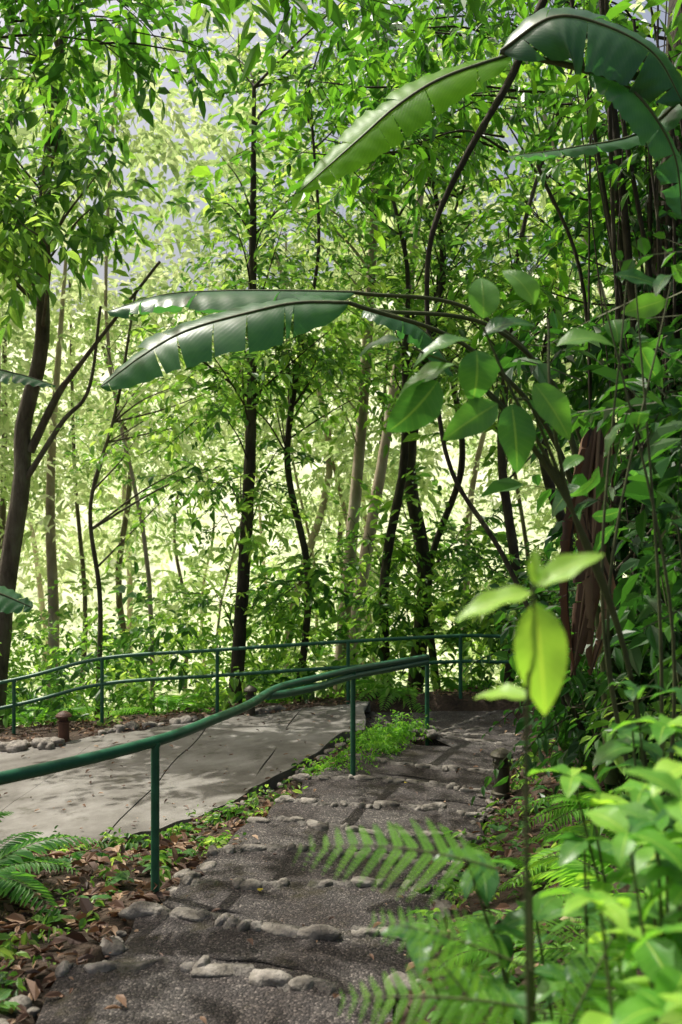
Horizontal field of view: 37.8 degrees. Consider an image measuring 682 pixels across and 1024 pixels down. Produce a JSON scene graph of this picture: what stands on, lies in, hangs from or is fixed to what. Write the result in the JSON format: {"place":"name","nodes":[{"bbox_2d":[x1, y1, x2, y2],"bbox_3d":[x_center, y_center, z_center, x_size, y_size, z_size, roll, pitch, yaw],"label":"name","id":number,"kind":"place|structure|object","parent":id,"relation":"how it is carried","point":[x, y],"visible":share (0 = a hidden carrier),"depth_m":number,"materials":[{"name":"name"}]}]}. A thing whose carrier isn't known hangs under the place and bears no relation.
{"place":"outdoors","nodes":[
{"label":"outdoors","id":0,"kind":"place"},
{"bbox_2d":[0,701,369,854],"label":"concrete path","id":1,"kind":"structure","parent":0,"point":[257,755],"depth_m":10.81,"materials":[{"name":"grey concrete"}]},
{"bbox_2d":[55,711,71,741],"bbox_3d":[-3.620,2.800,13.000,0.212,0.400,0.212,0,0,0],"label":"path light","id":2,"kind":"object","parent":1,"relation":"on","point":[63,721],"visible":0.91,"depth_m":12.94,"materials":[{"name":"brown metal"}]},
{"bbox_2d":[244,685,256,715],"bbox_3d":[-1.240,2.590,13.650,0.189,0.420,0.189,0,0,0],"label":"path light","id":3,"kind":"object","parent":1,"relation":"on","point":[250,690],"visible":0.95,"depth_m":13.60,"materials":[{"name":"brown metal"}]},
{"bbox_2d":[0,0,668,318],"label":"sky","id":4,"kind":"structure","parent":0,"point":[129,257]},
{"bbox_2d":[0,271,676,1023],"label":"ground","id":5,"kind":"structure","parent":0,"point":[444,701],"depth_m":49.33,"materials":[{"name":"soil"}]},
{"bbox_2d":[0,811,32,882],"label":"fern","id":6,"kind":"object","parent":5,"relation":"on","point":[5,813],"visible":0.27,"depth_m":7.15,"materials":[{"name":"green plant"}]},
{"bbox_2d":[0,369,55,613],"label":"banana plant","id":7,"kind":"object","parent":5,"relation":"on","point":[10,602],"visible":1,"depth_m":5.04,"materials":[{"name":"green plant"}]},
{"bbox_2d":[0,831,107,915],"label":"fern","id":8,"kind":"object","parent":5,"relation":"on","point":[10,860],"visible":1,"depth_m":6.04,"materials":[{"name":"green plant"}]},
{"bbox_2d":[8,705,113,726],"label":"fern","id":9,"kind":"object","parent":5,"relation":"on","point":[22,718],"visible":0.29,"depth_m":15.17,"materials":[{"name":"green plant"}]},
{"bbox_2d":[71,851,125,862],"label":"fern","id":10,"kind":"object","parent":5,"relation":"on","point":[78,855],"visible":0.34,"depth_m":7.11,"materials":[{"name":"green plant"}]},
{"bbox_2d":[0,0,261,725],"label":"forest tree","id":11,"kind":"object","parent":5,"relation":"on","point":[34,244],"visible":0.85,"depth_m":13.88,"materials":[{"name":"green plant"}]},
{"bbox_2d":[97,693,213,721],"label":"fern","id":12,"kind":"object","parent":5,"relation":"on","point":[174,701],"visible":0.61,"depth_m":15.16,"materials":[{"name":"green plant"}]},
{"bbox_2d":[56,294,258,714],"bbox_3d":[-3.411,0.205,15.679,4.117,7.216,3.023,0,0,29],"label":"slender tree","id":13,"kind":"object","parent":5,"relation":"on","point":[175,424],"visible":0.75,"depth_m":15.48,"materials":[{"name":"green plant"}]},
{"bbox_2d":[0,0,390,152],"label":"canopy tree","id":14,"kind":"object","parent":5,"relation":"on","point":[45,20],"visible":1,"depth_m":9.28,"materials":[{"name":"green plant"}]},
{"bbox_2d":[0,654,429,897],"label":"handrail","id":15,"kind":"object","parent":5,"relation":"on","point":[352,674],"visible":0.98,"depth_m":6.63,"materials":[{"name":"green metal"}]},
{"bbox_2d":[110,0,397,706],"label":"forest tree","id":16,"kind":"object","parent":5,"relation":"on","point":[249,543],"visible":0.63,"depth_m":14.90,"materials":[{"name":"green plant"}]},
{"bbox_2d":[219,696,292,708],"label":"fern","id":17,"kind":"object","parent":5,"relation":"on","point":[287,699],"visible":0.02,"depth_m":15.72,"materials":[{"name":"green plant"}]},
{"bbox_2d":[0,705,529,1023],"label":"edging stones","id":18,"kind":"object","parent":5,"relation":"on","point":[202,967],"visible":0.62,"depth_m":6.04,"materials":[{"name":"grey stone"}]},
{"bbox_2d":[36,710,524,1023],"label":"stone steps","id":19,"kind":"structure","parent":5,"relation":"on","point":[149,981],"depth_m":5.74,"materials":[{"name":"stone"}]},
{"bbox_2d":[0,634,568,733],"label":"handrail","id":20,"kind":"object","parent":5,"relation":"on","point":[102,684],"visible":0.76,"depth_m":13.98,"materials":[{"name":"green metal"}]},
{"bbox_2d":[185,0,409,700],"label":"slender tree","id":21,"kind":"object","parent":5,"relation":"on","point":[310,579],"visible":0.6,"depth_m":15.54,"materials":[{"name":"green plant"}]},
{"bbox_2d":[0,717,611,1023],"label":"ground weeds","id":22,"kind":"object","parent":5,"relation":"on","point":[7,951],"visible":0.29,"depth_m":6.92,"materials":[{"name":"green plant"}]},
{"bbox_2d":[0,785,618,1023],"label":"seedlings","id":23,"kind":"object","parent":5,"relation":"on","point":[121,875],"visible":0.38,"depth_m":5.87,"materials":[{"name":"green plant"}]},
{"bbox_2d":[0,399,624,715],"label":"valley shrubs","id":24,"kind":"object","parent":5,"relation":"on","point":[172,578],"visible":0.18,"depth_m":35.69,"materials":[{"name":"green plant"}]},
{"bbox_2d":[0,544,629,727],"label":"undergrowth","id":25,"kind":"object","parent":5,"relation":"on","point":[124,641],"visible":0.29,"depth_m":15.62,"materials":[{"name":"green plant"}]},
{"bbox_2d":[200,0,456,697],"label":"pale trunk tree","id":26,"kind":"object","parent":5,"relation":"on","point":[359,436],"visible":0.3,"depth_m":17.90,"materials":[{"name":"green plant"}]},
{"bbox_2d":[0,685,664,1023],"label":"leaf litter","id":27,"kind":"object","parent":5,"relation":"on","point":[23,916],"visible":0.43,"depth_m":6.30,"materials":[{"name":"brown plant"}]},
{"bbox_2d":[0,0,667,723],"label":"distant forest","id":28,"kind":"object","parent":5,"relation":"on","point":[170,152],"visible":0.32,"depth_m":28.02,"materials":[{"name":"green plant"}]},
{"bbox_2d":[100,289,621,784],"bbox_3d":[0.214,0.181,6.499,3.671,3.448,1.497,0,0,0],"label":"banana plant","id":29,"kind":"object","parent":5,"relation":"on","point":[262,311],"visible":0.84,"depth_m":6.00,"materials":[{"name":"green plant"}]},
{"bbox_2d":[558,416,615,674],"bbox_3d":[1.695,0.176,6.369,0.295,1.653,0.895,0,0,37],"label":"withered banana leaf","id":30,"kind":"object","parent":29,"relation":"attached to","point":[591,452],"visible":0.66,"depth_m":6.11,"materials":[{"name":"brown plant"}]},
{"bbox_2d":[292,708,437,775],"bbox_3d":[0.277,2.633,11.053,1.007,0.616,2.409,0,0,26],"label":"ground cover","id":31,"kind":"object","parent":5,"relation":"on","point":[375,741],"visible":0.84,"depth_m":11.19,"materials":[{"name":"green plant"}]},
{"bbox_2d":[246,0,517,686],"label":"slender tree","id":32,"kind":"object","parent":5,"relation":"on","point":[389,536],"visible":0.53,"depth_m":15.93,"materials":[{"name":"green plant"}]},
{"bbox_2d":[339,678,430,712],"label":"fern","id":33,"kind":"object","parent":5,"relation":"on","point":[368,685],"visible":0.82,"depth_m":14.16,"materials":[{"name":"green plant"}]},
{"bbox_2d":[301,3,540,692],"bbox_3d":[1.476,-2.102,16.665,4.112,11.330,3.725,0,0,-39],"label":"slender tree","id":34,"kind":"object","parent":5,"relation":"on","point":[417,526],"visible":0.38,"depth_m":16.38,"materials":[{"name":"green plant"}]},
{"bbox_2d":[188,0,681,384],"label":"canopy tree","id":35,"kind":"object","parent":5,"relation":"on","point":[375,63],"visible":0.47,"depth_m":10.42,"materials":[{"name":"green plant"}]},
{"bbox_2d":[262,0,608,660],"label":"pale trunk tree","id":36,"kind":"object","parent":5,"relation":"on","point":[380,475],"visible":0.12,"depth_m":19.91,"materials":[{"name":"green plant"}]},
{"bbox_2d":[338,35,549,690],"bbox_3d":[1.815,-1.769,16.611,4.224,11.068,4.478,0,0,0],"label":"slender tree","id":37,"kind":"object","parent":5,"relation":"on","point":[437,539],"visible":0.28,"depth_m":16.94,"materials":[{"name":"green plant"}]},
{"bbox_2d":[293,818,638,1023],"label":"fern","id":38,"kind":"object","parent":5,"relation":"on","point":[484,1003],"visible":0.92,"depth_m":2.02,"materials":[{"name":"green plant"}]},
{"bbox_2d":[436,677,495,691],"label":"fern","id":39,"kind":"object","parent":5,"relation":"on","point":[449,683],"visible":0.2,"depth_m":15.75,"materials":[{"name":"green plant"}]},
{"bbox_2d":[261,0,681,210],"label":"canopy tree","id":40,"kind":"object","parent":5,"relation":"on","point":[370,18],"visible":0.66,"depth_m":7.64,"materials":[{"name":"green plant"}]},
{"bbox_2d":[434,920,521,977],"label":"fern","id":41,"kind":"object","parent":5,"relation":"on","point":[466,949],"visible":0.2,"depth_m":4.59,"materials":[{"name":"green plant"}]},
{"bbox_2d":[300,7,681,219],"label":"banana plant","id":42,"kind":"object","parent":5,"relation":"on","point":[616,55],"visible":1,"depth_m":5.18,"materials":[{"name":"green plant"}]},
{"bbox_2d":[380,921,610,1023],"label":"broad leaf plant","id":43,"kind":"object","parent":5,"relation":"on","point":[547,985],"visible":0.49,"depth_m":2.35,"materials":[{"name":"green plant"}]},
{"bbox_2d":[490,748,512,796],"bbox_3d":[1.470,2.370,9.100,0.212,0.420,0.212,0,0,0],"label":"path light","id":44,"kind":"object","parent":5,"relation":"on","point":[498,755],"visible":0.88,"depth_m":9.04,"materials":[{"name":"brown metal"}]},
{"bbox_2d":[383,0,635,684],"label":"slender tree","id":45,"kind":"object","parent":5,"relation":"on","point":[511,542],"visible":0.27,"depth_m":14.83,"materials":[{"name":"green plant"}]},
{"bbox_2d":[356,264,681,831],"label":"broad leaf shrub","id":46,"kind":"object","parent":5,"relation":"on","point":[419,404],"visible":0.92,"depth_m":3.58,"materials":[{"name":"green plant"}]},
{"bbox_2d":[455,548,603,1023],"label":"sapling","id":47,"kind":"object","parent":5,"relation":"on","point":[540,649],"visible":1,"depth_m":1.60,"materials":[{"name":"green plant"}]},
{"bbox_2d":[423,42,637,673],"bbox_3d":[3.205,-2.507,15.905,4.035,11.377,3.545,0,0,0],"label":"slender tree","id":48,"kind":"object","parent":5,"relation":"on","point":[524,196],"visible":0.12,"depth_m":15.92,"materials":[{"name":"green plant"}]},
{"bbox_2d":[494,857,574,894],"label":"fern","id":49,"kind":"object","parent":5,"relation":"on","point":[519,862],"visible":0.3,"depth_m":5.64,"materials":[{"name":"green plant"}]},
{"bbox_2d":[451,537,624,675],"bbox_3d":[3.216,1.305,14.677,3.144,2.605,2.077,0,0,0],"label":"shrub","id":50,"kind":"object","parent":5,"relation":"on","point":[544,598],"visible":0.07,"depth_m":14.77,"materials":[{"name":"green plant"}]},
{"bbox_2d":[439,888,643,1019],"bbox_3d":[1.049,1.819,4.203,1.365,0.362,1.035,0,0,-23],"label":"fern","id":51,"kind":"object","parent":5,"relation":"on","point":[568,936],"visible":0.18,"depth_m":4.04,"materials":[{"name":"green plant"}]},
{"bbox_2d":[494,556,592,722],"bbox_3d":[2.506,1.403,10.484,1.755,2.149,1.913,0,0,30],"label":"shrub","id":52,"kind":"object","parent":5,"relation":"on","point":[499,616],"visible":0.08,"depth_m":10.56,"materials":[{"name":"green plant"}]},
{"bbox_2d":[533,1021,558,1023],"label":"broad leaf plant","id":53,"kind":"object","parent":5,"relation":"on","point":[550,1022],"visible":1,"depth_m":1.66,"materials":[{"name":"green plant"}]},
{"bbox_2d":[432,829,681,1023],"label":"broad leaf plant","id":54,"kind":"object","parent":5,"relation":"on","point":[547,907],"visible":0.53,"depth_m":2.47,"materials":[{"name":"green plant"}]},
{"bbox_2d":[497,975,617,1023],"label":"fern","id":55,"kind":"object","parent":5,"relation":"on","point":[575,1019],"visible":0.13,"depth_m":3.21,"materials":[{"name":"green plant"}]},
{"bbox_2d":[462,0,681,794],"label":"vine covered tree","id":56,"kind":"object","parent":5,"relation":"on","point":[658,215],"visible":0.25,"depth_m":8.35,"materials":[{"name":"green plant"}]},
{"bbox_2d":[424,0,592,747],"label":"liana","id":57,"kind":"object","parent":56,"relation":"attached to","point":[506,86],"visible":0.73,"depth_m":7.98,"materials":[{"name":"brown plant"}]},
{"bbox_2d":[529,791,617,836],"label":"fern","id":58,"kind":"object","parent":5,"relation":"on","point":[574,806],"visible":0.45,"depth_m":6.69,"materials":[{"name":"green plant"}]},
{"bbox_2d":[471,548,681,818],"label":"shrub","id":59,"kind":"object","parent":5,"relation":"on","point":[601,683],"visible":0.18,"depth_m":7.07,"materials":[{"name":"green plant"}]},
{"bbox_2d":[515,844,643,909],"bbox_3d":[1.403,1.797,4.622,1.281,0.324,1.322,0,0,0],"label":"fern","id":60,"kind":"object","parent":5,"relation":"on","point":[568,872],"visible":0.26,"depth_m":4.84,"materials":[{"name":"green plant"}]},
{"bbox_2d":[480,230,681,711],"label":"shrub","id":61,"kind":"object","parent":5,"relation":"on","point":[665,423],"visible":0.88,"depth_m":4.77,"materials":[{"name":"green plant"}]},
{"bbox_2d":[510,824,671,886],"bbox_3d":[1.608,1.964,5.604,1.177,0.328,1.203,0,0,32],"label":"fern","id":62,"kind":"object","parent":5,"relation":"on","point":[578,830],"visible":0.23,"depth_m":5.72,"materials":[{"name":"green plant"}]},
{"bbox_2d":[529,714,681,1017],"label":"broad leaf plant","id":63,"kind":"object","parent":5,"relation":"on","point":[664,728],"visible":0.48,"depth_m":2.44,"materials":[{"name":"green plant"}]},
{"bbox_2d":[539,887,681,1023],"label":"broad leaf plant","id":64,"kind":"object","parent":5,"relation":"on","point":[638,1009],"visible":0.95,"depth_m":1.73,"materials":[{"name":"green plant"}]},
{"bbox_2d":[570,659,681,844],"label":"shrub","id":65,"kind":"object","parent":5,"relation":"on","point":[606,732],"visible":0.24,"depth_m":5.94,"materials":[{"name":"green plant"}]},
{"bbox_2d":[584,449,681,719],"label":"shrub","id":66,"kind":"object","parent":5,"relation":"on","point":[637,654],"visible":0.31,"depth_m":6.63,"materials":[{"name":"green plant"}]},
{"bbox_2d":[585,746,681,1022],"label":"broad leaf plant","id":67,"kind":"object","parent":5,"relation":"on","point":[653,955],"visible":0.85,"depth_m":1.90,"materials":[{"name":"green plant"}]},
{"bbox_2d":[593,731,680,865],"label":"broad leaf plant","id":68,"kind":"object","parent":5,"relation":"on","point":[610,751],"visible":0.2,"depth_m":3.06,"materials":[{"name":"green plant"}]},
{"bbox_2d":[596,680,681,968],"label":"broad leaf plant","id":69,"kind":"object","parent":5,"relation":"on","point":[632,692],"visible":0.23,"depth_m":2.88,"materials":[{"name":"green plant"}]},
{"bbox_2d":[600,798,681,1020],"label":"broad leaf plant","id":70,"kind":"object","parent":5,"relation":"on","point":[650,874],"visible":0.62,"depth_m":1.97,"materials":[{"name":"green plant"}]},
{"bbox_2d":[621,768,681,953],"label":"broad leaf plant","id":71,"kind":"object","parent":5,"relation":"on","point":[666,781],"visible":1,"depth_m":1.60,"materials":[{"name":"green plant"}]},
{"bbox_2d":[656,993,681,1023],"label":"broad leaf plant","id":72,"kind":"object","parent":5,"relation":"on","point":[673,1015],"visible":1,"depth_m":1.48,"materials":[{"name":"green plant"}]}
]}

